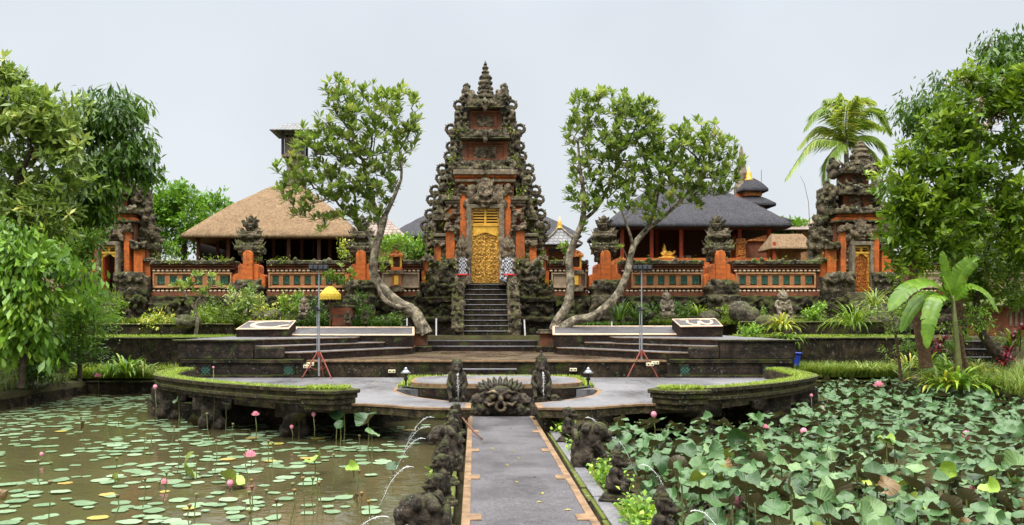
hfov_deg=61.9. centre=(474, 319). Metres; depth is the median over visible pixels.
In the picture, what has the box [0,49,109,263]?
broad leaved tree
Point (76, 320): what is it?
feathery shrub tree
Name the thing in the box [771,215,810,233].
distant tree
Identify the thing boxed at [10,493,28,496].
lily pad
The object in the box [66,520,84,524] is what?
lily pad
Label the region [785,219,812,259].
brown roofed house
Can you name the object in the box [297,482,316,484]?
lily pad
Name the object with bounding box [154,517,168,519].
lily pad
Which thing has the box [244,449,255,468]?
lotus flower
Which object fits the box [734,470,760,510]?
lotus leaf
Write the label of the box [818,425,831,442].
lotus leaf
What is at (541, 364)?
fountain guardian
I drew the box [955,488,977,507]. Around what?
lotus leaf
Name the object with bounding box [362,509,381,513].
lily pad
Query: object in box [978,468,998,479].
lotus leaf
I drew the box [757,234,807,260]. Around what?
thatched shelter
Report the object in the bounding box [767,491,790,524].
lotus leaf
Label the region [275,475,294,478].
lily pad
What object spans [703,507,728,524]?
lotus leaf
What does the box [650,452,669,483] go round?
lotus leaf
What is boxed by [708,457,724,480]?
lotus leaf
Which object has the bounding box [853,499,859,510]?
lotus leaf
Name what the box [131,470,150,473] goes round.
lily pad
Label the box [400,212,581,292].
dark roofed hall
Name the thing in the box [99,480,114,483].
lily pad
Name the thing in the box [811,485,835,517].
lotus leaf
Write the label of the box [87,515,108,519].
lily pad
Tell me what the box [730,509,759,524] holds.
lotus leaf
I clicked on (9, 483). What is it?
lily pad
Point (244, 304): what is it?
garden shrub
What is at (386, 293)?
frangipani tree
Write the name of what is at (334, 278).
garden shrub
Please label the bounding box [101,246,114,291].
door
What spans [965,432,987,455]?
lotus leaf
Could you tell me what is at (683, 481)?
lotus leaf
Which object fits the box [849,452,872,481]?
lotus leaf
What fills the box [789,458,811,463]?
lotus leaf
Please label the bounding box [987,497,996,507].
lotus leaf
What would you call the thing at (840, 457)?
lotus leaf
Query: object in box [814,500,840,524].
lotus leaf
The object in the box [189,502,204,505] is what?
lily pad
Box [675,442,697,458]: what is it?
lotus leaf
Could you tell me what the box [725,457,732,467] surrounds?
lotus leaf
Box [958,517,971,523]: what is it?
lotus leaf
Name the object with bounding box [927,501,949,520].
lotus leaf
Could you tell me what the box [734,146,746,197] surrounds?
stone spire
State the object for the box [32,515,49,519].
lily pad
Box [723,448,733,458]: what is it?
lotus leaf
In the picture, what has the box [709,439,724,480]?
lotus leaf
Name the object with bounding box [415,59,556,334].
temple gate
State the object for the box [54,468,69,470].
lily pad
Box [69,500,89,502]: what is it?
lily pad
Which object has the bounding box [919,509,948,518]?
lotus leaf
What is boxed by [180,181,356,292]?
thatched pavilion
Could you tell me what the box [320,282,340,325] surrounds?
ceremonial umbrella
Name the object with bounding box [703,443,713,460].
lotus leaf
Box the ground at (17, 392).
[0,293,1023,403]
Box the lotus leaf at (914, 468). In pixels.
[904,464,926,490]
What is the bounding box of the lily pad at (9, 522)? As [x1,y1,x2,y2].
[0,520,19,524]
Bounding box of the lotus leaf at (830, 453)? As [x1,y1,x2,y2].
[819,447,839,459]
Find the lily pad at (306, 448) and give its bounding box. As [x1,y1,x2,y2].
[300,447,315,449]
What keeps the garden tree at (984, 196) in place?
on the ground at (17, 392)
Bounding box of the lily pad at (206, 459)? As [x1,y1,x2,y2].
[200,458,213,460]
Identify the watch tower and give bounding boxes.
[269,123,318,181]
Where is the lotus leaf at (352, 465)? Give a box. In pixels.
[345,460,358,481]
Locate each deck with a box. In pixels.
[207,378,464,406]
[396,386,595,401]
[541,378,768,406]
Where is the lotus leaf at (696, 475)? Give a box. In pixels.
[689,469,708,524]
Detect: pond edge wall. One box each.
[86,380,154,393]
[816,380,891,393]
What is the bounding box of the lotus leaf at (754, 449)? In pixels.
[750,442,756,452]
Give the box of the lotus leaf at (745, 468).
[727,464,751,509]
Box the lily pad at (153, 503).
[147,502,162,504]
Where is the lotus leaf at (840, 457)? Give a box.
[832,451,845,470]
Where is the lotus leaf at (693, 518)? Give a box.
[684,506,704,524]
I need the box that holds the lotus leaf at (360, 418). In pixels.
[354,412,375,451]
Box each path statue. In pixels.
[393,492,451,524]
[422,453,458,505]
[422,473,452,524]
[427,425,463,471]
[429,436,459,485]
[445,414,463,454]
[446,403,466,434]
[446,409,465,442]
[550,394,563,425]
[556,407,578,443]
[570,421,612,468]
[598,445,635,504]
[651,484,679,524]
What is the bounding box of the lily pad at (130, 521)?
[120,519,141,523]
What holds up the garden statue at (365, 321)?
on the bed ground cover at (311, 323)
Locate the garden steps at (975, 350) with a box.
[930,340,1015,373]
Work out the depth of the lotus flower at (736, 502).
13.36 m
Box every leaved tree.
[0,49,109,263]
[0,214,120,387]
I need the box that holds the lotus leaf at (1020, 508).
[1017,497,1023,510]
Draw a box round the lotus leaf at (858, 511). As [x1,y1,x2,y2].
[857,507,862,521]
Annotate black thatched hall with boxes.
[587,183,791,274]
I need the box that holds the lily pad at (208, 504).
[202,502,216,505]
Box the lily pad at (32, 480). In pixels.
[25,479,42,482]
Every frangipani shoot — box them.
[336,262,360,288]
[378,256,393,278]
[556,239,568,264]
[618,244,626,266]
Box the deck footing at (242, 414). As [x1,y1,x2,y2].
[147,397,827,443]
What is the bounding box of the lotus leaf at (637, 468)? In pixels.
[634,466,651,480]
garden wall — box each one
[47,323,233,334]
[739,321,884,334]
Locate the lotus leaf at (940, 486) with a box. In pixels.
[934,477,952,492]
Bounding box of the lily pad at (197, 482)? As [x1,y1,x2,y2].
[191,481,203,483]
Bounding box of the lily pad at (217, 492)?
[211,491,224,493]
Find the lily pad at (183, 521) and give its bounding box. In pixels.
[170,520,190,523]
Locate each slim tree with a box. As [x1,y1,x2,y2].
[871,295,916,381]
[934,301,1006,376]
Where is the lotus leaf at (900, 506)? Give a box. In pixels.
[888,499,910,524]
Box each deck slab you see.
[187,394,469,417]
[536,401,750,417]
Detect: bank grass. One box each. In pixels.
[0,360,76,390]
[69,361,178,377]
[794,359,908,376]
[888,354,1023,396]
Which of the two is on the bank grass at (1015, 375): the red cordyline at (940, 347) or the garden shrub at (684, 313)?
the red cordyline at (940, 347)
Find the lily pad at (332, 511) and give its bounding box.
[324,510,340,512]
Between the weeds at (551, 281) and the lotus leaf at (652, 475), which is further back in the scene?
the weeds at (551, 281)
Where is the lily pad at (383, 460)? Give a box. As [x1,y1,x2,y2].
[375,460,391,461]
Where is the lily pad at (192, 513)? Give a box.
[183,512,200,515]
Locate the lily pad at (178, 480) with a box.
[168,479,183,481]
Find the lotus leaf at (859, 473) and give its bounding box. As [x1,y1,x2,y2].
[856,457,868,511]
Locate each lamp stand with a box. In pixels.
[301,265,331,378]
[627,265,657,376]
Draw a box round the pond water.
[0,394,1023,524]
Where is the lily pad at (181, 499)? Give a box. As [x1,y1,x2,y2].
[169,497,187,501]
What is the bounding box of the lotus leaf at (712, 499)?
[701,485,728,506]
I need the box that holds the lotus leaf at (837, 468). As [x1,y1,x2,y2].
[834,466,847,472]
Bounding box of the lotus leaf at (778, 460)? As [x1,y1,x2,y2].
[771,454,793,500]
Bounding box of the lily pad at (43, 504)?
[33,502,54,506]
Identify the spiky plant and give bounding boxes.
[606,297,635,319]
[620,303,651,320]
[678,302,712,315]
[816,300,894,332]
[846,287,889,307]
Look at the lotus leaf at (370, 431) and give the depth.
19.02 m
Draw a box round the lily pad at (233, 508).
[224,506,244,510]
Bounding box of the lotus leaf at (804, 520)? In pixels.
[795,513,824,524]
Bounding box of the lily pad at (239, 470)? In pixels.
[233,469,245,471]
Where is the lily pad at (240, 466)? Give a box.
[232,465,246,467]
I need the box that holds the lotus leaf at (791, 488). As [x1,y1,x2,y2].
[788,477,805,524]
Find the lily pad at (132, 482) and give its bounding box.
[125,481,140,483]
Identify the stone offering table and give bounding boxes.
[329,305,355,325]
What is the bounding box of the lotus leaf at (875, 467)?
[863,461,886,486]
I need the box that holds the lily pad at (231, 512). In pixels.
[226,510,239,513]
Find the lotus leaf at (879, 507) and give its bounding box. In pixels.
[859,495,886,515]
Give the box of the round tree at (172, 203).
[147,176,233,260]
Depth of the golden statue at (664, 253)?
52.67 m
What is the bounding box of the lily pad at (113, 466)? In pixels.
[102,465,120,467]
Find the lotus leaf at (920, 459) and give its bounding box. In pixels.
[906,455,926,478]
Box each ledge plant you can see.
[550,418,576,431]
[564,434,572,451]
[586,457,634,487]
[613,486,656,524]
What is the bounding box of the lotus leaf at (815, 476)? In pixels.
[811,469,819,488]
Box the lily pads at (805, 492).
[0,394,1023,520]
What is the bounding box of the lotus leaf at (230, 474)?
[219,469,245,485]
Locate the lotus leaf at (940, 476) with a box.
[932,469,963,494]
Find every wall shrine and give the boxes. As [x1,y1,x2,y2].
[389,250,403,291]
[573,250,583,291]
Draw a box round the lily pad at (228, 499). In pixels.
[219,497,237,500]
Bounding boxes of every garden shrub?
[101,293,129,322]
[135,306,174,330]
[161,236,181,259]
[191,295,226,322]
[207,302,252,328]
[222,282,267,315]
[249,303,277,320]
[261,291,295,315]
[279,287,307,319]
[304,292,331,326]
[322,268,347,287]
[336,237,352,260]
[345,288,377,322]
[359,310,405,326]
[373,230,425,260]
[628,301,667,322]
[670,297,693,318]
[716,303,730,324]
[735,321,765,336]
[754,305,769,315]
[801,300,827,320]
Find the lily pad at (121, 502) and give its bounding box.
[110,500,130,504]
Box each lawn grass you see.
[52,333,234,336]
[732,333,913,336]
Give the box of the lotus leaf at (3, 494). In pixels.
[0,489,7,499]
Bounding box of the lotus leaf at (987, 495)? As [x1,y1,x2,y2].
[978,490,1012,500]
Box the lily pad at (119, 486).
[112,484,128,487]
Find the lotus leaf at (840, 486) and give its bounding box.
[828,476,852,506]
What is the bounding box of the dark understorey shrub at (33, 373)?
[0,322,119,391]
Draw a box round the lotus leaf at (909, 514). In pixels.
[894,507,916,524]
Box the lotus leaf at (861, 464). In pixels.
[850,456,868,495]
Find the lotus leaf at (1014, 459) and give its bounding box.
[998,449,1023,496]
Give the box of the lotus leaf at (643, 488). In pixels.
[640,479,655,499]
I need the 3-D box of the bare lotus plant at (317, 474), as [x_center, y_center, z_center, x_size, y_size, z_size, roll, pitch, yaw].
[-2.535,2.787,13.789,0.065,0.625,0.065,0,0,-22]
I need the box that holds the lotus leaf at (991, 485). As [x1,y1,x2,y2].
[977,476,999,500]
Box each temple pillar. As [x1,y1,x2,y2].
[224,215,267,317]
[342,214,376,319]
[588,215,624,322]
[702,214,740,319]
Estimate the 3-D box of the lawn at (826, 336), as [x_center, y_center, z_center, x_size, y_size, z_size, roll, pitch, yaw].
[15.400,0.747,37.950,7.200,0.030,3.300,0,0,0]
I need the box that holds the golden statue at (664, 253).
[658,244,675,257]
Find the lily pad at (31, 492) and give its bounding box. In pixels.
[23,491,43,493]
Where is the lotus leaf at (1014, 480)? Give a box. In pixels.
[1007,472,1020,495]
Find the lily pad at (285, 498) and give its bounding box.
[278,496,293,499]
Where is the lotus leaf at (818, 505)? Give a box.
[817,500,830,524]
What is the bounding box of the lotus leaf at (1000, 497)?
[994,490,1016,511]
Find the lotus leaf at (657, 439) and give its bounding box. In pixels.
[648,434,665,452]
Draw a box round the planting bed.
[233,323,890,334]
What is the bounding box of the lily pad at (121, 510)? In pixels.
[112,508,128,511]
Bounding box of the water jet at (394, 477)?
[379,465,411,504]
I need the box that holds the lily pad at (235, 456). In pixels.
[227,456,244,457]
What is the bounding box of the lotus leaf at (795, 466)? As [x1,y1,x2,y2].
[788,460,811,495]
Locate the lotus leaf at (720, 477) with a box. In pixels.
[717,464,726,482]
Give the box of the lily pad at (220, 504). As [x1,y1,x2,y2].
[212,503,226,505]
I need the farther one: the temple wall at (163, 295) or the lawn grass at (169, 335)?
the temple wall at (163, 295)
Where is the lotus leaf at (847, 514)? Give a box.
[837,503,859,522]
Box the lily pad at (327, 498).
[318,497,335,500]
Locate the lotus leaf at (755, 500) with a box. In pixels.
[746,492,765,524]
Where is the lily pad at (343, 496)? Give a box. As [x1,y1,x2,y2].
[335,495,352,498]
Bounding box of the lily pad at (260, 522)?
[249,520,268,524]
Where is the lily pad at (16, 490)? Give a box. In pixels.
[8,489,24,491]
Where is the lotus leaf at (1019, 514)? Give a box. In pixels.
[1011,510,1023,518]
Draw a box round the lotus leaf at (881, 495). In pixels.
[878,492,899,514]
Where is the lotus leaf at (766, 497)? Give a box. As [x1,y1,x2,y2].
[746,488,768,518]
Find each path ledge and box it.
[428,423,458,524]
[547,430,651,524]
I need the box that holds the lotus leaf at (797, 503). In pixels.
[782,498,806,524]
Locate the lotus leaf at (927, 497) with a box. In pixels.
[916,491,939,521]
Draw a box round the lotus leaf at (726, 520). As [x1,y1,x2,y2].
[709,513,729,524]
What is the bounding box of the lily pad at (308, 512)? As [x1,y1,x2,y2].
[301,511,315,513]
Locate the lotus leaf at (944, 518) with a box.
[927,512,959,523]
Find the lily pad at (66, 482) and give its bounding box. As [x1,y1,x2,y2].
[58,481,72,483]
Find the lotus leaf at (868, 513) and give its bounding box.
[860,500,879,524]
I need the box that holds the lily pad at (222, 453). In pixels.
[213,452,231,454]
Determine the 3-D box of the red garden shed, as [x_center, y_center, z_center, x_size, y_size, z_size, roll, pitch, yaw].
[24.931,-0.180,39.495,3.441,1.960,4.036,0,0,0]
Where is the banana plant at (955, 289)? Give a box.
[887,251,998,396]
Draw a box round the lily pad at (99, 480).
[91,478,110,481]
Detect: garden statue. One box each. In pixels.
[123,308,132,318]
[298,296,309,314]
[344,310,351,322]
[360,309,368,323]
[658,290,674,315]
[774,289,793,318]
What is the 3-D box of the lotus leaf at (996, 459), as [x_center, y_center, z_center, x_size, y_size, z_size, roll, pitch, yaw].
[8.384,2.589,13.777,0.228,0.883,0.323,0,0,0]
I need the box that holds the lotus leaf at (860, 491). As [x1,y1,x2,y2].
[853,482,866,509]
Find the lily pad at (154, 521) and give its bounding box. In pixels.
[148,520,163,522]
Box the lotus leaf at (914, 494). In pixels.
[910,491,925,524]
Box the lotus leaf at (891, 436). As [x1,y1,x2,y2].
[877,433,894,464]
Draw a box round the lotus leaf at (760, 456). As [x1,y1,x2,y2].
[749,451,770,474]
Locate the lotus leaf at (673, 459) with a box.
[667,455,690,500]
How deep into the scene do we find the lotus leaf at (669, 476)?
14.43 m
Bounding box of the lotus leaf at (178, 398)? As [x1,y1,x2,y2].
[172,392,180,426]
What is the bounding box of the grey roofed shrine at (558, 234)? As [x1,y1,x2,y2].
[544,216,582,270]
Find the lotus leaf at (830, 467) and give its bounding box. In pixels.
[824,459,838,489]
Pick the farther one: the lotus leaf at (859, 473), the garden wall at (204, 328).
the garden wall at (204, 328)
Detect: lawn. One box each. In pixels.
[101,335,235,336]
[729,335,910,336]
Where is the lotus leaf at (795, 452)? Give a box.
[783,444,803,458]
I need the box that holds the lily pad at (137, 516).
[132,514,145,517]
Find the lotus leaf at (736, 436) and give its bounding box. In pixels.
[727,428,747,465]
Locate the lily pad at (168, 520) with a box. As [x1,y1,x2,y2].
[158,518,181,522]
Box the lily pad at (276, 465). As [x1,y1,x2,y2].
[266,464,283,467]
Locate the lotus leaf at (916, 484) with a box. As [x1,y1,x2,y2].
[900,473,924,523]
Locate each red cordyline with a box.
[930,333,950,356]
[993,344,1018,372]
[1005,323,1023,351]
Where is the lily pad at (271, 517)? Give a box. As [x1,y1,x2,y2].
[265,515,280,519]
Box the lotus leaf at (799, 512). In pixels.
[780,500,805,521]
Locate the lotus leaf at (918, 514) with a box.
[915,509,920,524]
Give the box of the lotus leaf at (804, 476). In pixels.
[796,469,812,499]
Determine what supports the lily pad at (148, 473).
on the pond water
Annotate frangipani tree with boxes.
[166,269,234,335]
[269,71,431,336]
[549,84,668,328]
[558,113,747,327]
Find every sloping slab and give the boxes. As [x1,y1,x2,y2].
[236,320,295,336]
[292,327,413,346]
[553,326,676,346]
[672,318,722,336]
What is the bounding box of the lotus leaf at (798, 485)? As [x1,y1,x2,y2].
[784,479,803,524]
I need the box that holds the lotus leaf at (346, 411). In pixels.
[341,409,350,442]
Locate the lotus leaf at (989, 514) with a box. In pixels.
[977,505,1010,524]
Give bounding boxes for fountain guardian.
[446,358,467,401]
[531,350,551,415]
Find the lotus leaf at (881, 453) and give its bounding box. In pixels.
[872,447,896,463]
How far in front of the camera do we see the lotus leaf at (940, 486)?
13.05 m
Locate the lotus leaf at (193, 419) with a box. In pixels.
[187,414,198,424]
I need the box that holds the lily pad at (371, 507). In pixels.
[361,505,378,508]
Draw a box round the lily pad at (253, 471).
[243,470,261,472]
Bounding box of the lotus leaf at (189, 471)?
[184,451,198,478]
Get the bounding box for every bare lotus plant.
[36,460,40,488]
[48,480,52,523]
[114,494,119,518]
[142,430,145,456]
[142,477,146,506]
[148,429,152,460]
[162,471,168,501]
[177,440,180,474]
[187,504,191,524]
[194,493,198,521]
[215,439,217,469]
[244,446,248,477]
[247,485,253,524]
[247,491,251,521]
[247,509,251,524]
[264,489,269,511]
[267,440,269,466]
[274,498,278,524]
[289,489,296,524]
[301,476,304,514]
[311,477,314,514]
[316,473,319,504]
[317,481,322,513]
[332,454,335,488]
[357,469,360,499]
[359,492,363,523]
[367,500,370,524]
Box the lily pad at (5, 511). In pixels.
[0,509,16,512]
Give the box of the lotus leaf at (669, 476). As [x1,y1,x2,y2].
[667,474,677,491]
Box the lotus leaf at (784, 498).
[767,493,789,500]
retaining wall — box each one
[2,337,212,374]
[757,337,922,372]
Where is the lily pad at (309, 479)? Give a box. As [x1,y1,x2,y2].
[304,477,321,480]
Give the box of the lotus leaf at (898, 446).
[882,435,906,474]
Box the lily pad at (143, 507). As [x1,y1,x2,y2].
[133,505,151,508]
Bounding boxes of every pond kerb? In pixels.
[0,385,86,409]
[898,385,1020,412]
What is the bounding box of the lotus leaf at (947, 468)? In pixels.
[938,461,956,477]
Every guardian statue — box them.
[454,233,470,284]
[498,234,517,284]
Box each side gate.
[60,144,163,318]
[806,137,913,334]
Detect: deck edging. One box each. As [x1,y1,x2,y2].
[309,377,470,409]
[535,377,663,409]
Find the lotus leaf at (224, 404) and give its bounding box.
[221,401,229,430]
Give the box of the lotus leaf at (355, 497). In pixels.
[352,492,358,513]
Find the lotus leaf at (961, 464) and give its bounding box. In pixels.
[956,457,968,477]
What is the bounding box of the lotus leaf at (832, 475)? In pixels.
[829,471,845,495]
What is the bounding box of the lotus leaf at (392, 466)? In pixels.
[386,461,398,481]
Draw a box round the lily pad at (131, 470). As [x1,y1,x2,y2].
[122,469,140,471]
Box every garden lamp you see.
[401,367,410,387]
[583,367,592,387]
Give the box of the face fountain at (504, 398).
[468,376,531,415]
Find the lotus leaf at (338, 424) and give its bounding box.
[334,420,342,445]
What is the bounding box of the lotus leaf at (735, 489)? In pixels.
[726,484,739,524]
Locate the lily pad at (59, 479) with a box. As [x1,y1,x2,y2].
[48,478,69,481]
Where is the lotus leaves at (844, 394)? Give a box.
[600,375,1023,524]
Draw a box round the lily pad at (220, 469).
[212,468,226,470]
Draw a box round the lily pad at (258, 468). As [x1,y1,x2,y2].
[247,467,263,469]
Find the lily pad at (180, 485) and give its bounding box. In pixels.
[172,484,190,486]
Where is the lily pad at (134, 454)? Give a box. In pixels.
[127,453,141,455]
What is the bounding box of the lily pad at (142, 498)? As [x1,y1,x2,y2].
[138,497,151,499]
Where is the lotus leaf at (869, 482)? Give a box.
[858,478,871,485]
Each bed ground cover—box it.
[53,316,294,323]
[249,318,398,325]
[574,321,671,325]
[645,317,846,323]
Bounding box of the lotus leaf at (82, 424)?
[79,421,86,441]
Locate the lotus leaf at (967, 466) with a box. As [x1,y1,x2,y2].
[960,458,982,489]
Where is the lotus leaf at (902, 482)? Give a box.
[897,480,914,493]
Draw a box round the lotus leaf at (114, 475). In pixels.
[112,473,119,484]
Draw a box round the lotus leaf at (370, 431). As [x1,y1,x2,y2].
[365,428,379,453]
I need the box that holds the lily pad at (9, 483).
[0,482,16,485]
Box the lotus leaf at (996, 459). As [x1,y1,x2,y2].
[988,453,1003,476]
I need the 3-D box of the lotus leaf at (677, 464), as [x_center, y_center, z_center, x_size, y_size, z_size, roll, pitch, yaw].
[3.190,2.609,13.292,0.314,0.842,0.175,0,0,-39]
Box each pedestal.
[414,329,431,351]
[535,329,552,351]
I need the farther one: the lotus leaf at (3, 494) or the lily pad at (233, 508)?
the lotus leaf at (3, 494)
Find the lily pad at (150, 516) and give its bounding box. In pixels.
[142,515,161,518]
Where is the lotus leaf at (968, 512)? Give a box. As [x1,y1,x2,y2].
[963,498,987,518]
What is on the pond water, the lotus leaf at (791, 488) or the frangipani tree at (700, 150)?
the lotus leaf at (791, 488)
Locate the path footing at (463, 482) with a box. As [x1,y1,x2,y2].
[461,428,467,519]
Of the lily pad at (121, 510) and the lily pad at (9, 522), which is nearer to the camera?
the lily pad at (9, 522)
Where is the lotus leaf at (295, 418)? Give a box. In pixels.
[291,413,305,437]
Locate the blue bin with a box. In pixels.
[794,352,801,366]
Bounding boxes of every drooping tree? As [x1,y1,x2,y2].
[33,81,168,372]
[872,22,1023,370]
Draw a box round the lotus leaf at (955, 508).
[939,493,964,524]
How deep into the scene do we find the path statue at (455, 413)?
18.91 m
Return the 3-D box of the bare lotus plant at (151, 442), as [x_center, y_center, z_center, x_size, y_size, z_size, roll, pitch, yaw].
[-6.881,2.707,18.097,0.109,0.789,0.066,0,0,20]
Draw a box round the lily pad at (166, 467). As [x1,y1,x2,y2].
[158,466,171,468]
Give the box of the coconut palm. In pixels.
[784,92,893,184]
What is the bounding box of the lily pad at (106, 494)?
[99,492,114,495]
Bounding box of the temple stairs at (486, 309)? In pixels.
[450,280,521,334]
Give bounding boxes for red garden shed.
[963,295,1023,336]
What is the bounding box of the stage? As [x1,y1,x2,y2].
[172,335,800,377]
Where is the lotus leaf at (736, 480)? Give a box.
[731,476,763,524]
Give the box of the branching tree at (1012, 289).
[921,226,1023,370]
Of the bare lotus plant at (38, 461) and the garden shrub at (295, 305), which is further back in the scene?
the garden shrub at (295, 305)
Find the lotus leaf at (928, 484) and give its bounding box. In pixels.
[916,479,937,494]
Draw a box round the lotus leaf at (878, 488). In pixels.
[863,485,888,498]
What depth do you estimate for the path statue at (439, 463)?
12.51 m
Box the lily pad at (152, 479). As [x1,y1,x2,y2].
[142,478,161,481]
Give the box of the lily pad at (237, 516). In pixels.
[226,514,245,518]
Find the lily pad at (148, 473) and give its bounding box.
[140,472,153,475]
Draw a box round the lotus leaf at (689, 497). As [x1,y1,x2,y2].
[679,480,698,512]
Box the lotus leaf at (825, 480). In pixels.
[818,475,833,494]
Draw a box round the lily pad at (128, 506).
[119,505,134,507]
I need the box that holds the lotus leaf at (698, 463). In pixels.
[689,455,709,470]
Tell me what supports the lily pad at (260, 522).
on the pond water
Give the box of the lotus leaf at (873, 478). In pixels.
[863,471,880,486]
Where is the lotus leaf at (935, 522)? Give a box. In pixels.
[930,520,948,524]
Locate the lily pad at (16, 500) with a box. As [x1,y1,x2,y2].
[4,498,28,502]
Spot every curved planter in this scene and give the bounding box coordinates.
[151,366,359,437]
[648,366,818,437]
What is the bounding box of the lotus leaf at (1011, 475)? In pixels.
[1001,466,1023,495]
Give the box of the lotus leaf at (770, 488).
[767,478,779,492]
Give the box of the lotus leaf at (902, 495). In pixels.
[887,477,906,506]
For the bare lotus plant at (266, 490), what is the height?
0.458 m
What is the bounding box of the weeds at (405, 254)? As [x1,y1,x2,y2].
[152,251,836,264]
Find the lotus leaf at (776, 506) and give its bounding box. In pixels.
[762,498,785,524]
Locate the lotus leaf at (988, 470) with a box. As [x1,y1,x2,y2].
[973,465,996,502]
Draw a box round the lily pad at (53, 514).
[43,513,58,516]
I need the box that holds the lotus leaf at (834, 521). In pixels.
[831,512,858,524]
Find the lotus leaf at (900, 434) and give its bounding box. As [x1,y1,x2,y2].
[887,429,909,468]
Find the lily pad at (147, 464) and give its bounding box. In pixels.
[137,463,155,466]
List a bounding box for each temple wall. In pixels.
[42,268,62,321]
[147,257,239,318]
[265,257,350,321]
[375,259,422,328]
[547,259,590,323]
[617,257,706,322]
[726,257,828,319]
[896,260,1023,334]
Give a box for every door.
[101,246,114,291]
[472,209,498,282]
[855,246,869,291]
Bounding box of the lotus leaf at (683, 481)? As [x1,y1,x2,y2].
[674,471,694,524]
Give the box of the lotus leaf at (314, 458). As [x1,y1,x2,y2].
[304,448,320,474]
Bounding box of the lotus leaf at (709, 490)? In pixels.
[688,484,713,524]
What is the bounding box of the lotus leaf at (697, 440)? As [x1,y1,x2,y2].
[692,437,703,444]
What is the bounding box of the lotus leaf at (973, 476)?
[965,465,990,483]
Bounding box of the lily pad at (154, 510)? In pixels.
[143,507,165,512]
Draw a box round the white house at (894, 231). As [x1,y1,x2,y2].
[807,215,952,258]
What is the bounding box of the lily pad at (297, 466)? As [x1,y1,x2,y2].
[289,465,305,467]
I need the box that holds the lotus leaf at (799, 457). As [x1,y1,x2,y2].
[794,453,815,485]
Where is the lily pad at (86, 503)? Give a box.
[74,501,96,505]
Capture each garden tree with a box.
[919,187,1021,259]
[971,193,1021,259]
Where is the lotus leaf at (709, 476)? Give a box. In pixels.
[693,470,712,507]
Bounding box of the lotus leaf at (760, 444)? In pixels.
[755,436,766,469]
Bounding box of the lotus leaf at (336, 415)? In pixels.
[329,410,342,443]
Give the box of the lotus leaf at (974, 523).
[960,521,981,524]
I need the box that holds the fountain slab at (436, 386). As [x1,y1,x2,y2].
[398,373,595,396]
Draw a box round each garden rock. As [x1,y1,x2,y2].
[175,314,200,328]
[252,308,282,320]
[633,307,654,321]
[698,310,719,319]
[729,301,759,323]
[755,315,787,331]
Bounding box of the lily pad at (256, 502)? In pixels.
[246,501,263,503]
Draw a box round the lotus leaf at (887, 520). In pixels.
[868,515,895,524]
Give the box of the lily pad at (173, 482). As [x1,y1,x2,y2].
[167,481,178,483]
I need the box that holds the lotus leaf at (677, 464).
[673,459,683,511]
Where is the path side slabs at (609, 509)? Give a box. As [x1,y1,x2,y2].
[549,431,627,524]
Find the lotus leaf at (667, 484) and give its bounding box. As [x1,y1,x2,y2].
[656,480,672,489]
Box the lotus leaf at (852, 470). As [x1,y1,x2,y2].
[839,464,855,481]
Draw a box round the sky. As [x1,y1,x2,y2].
[0,0,1023,291]
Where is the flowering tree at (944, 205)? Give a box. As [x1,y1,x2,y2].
[862,57,1023,368]
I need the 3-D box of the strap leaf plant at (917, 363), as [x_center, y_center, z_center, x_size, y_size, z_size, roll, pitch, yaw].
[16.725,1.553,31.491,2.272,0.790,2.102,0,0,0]
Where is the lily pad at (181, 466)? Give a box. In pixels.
[175,465,195,467]
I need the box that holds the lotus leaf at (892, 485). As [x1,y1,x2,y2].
[877,475,900,516]
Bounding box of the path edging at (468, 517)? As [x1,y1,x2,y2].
[461,416,600,524]
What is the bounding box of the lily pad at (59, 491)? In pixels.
[51,489,69,492]
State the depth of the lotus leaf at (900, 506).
11.66 m
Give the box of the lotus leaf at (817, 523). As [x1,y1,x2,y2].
[812,521,822,524]
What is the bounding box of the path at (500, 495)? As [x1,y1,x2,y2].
[470,416,590,524]
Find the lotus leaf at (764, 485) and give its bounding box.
[757,481,767,510]
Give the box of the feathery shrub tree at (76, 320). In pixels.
[11,220,122,380]
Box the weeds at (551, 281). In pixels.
[424,120,553,287]
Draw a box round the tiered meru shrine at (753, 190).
[730,167,790,257]
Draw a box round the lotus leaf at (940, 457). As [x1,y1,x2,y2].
[935,452,952,468]
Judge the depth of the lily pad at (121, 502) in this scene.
13.96 m
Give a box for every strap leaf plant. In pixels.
[91,361,132,377]
[97,353,148,376]
[131,359,161,375]
[760,312,804,333]
[772,332,807,350]
[846,361,879,370]
[880,353,918,368]
[903,351,951,372]
[904,365,966,391]
[919,353,976,375]
[919,363,1007,392]
[966,375,1018,394]
[968,359,1001,376]
[992,328,1023,346]
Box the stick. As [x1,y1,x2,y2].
[462,417,482,438]
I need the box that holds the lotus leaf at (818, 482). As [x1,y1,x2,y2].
[813,478,821,488]
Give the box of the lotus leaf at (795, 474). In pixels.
[789,462,813,495]
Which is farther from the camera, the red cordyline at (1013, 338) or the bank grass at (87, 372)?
the bank grass at (87, 372)
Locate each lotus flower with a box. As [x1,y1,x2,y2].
[94,373,101,395]
[153,384,156,423]
[161,478,168,487]
[212,366,214,430]
[227,479,233,489]
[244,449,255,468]
[251,411,258,441]
[312,412,315,443]
[651,411,656,433]
[734,496,743,508]
[800,427,806,436]
[873,381,884,397]
[962,430,970,441]
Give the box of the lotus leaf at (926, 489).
[918,487,931,494]
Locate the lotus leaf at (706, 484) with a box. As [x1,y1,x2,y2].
[688,479,712,522]
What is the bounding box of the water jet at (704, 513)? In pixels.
[690,509,715,524]
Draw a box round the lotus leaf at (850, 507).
[835,504,855,524]
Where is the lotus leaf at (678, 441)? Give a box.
[674,439,687,444]
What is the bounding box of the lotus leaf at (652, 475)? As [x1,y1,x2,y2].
[649,471,659,485]
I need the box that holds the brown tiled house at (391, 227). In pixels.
[354,215,408,264]

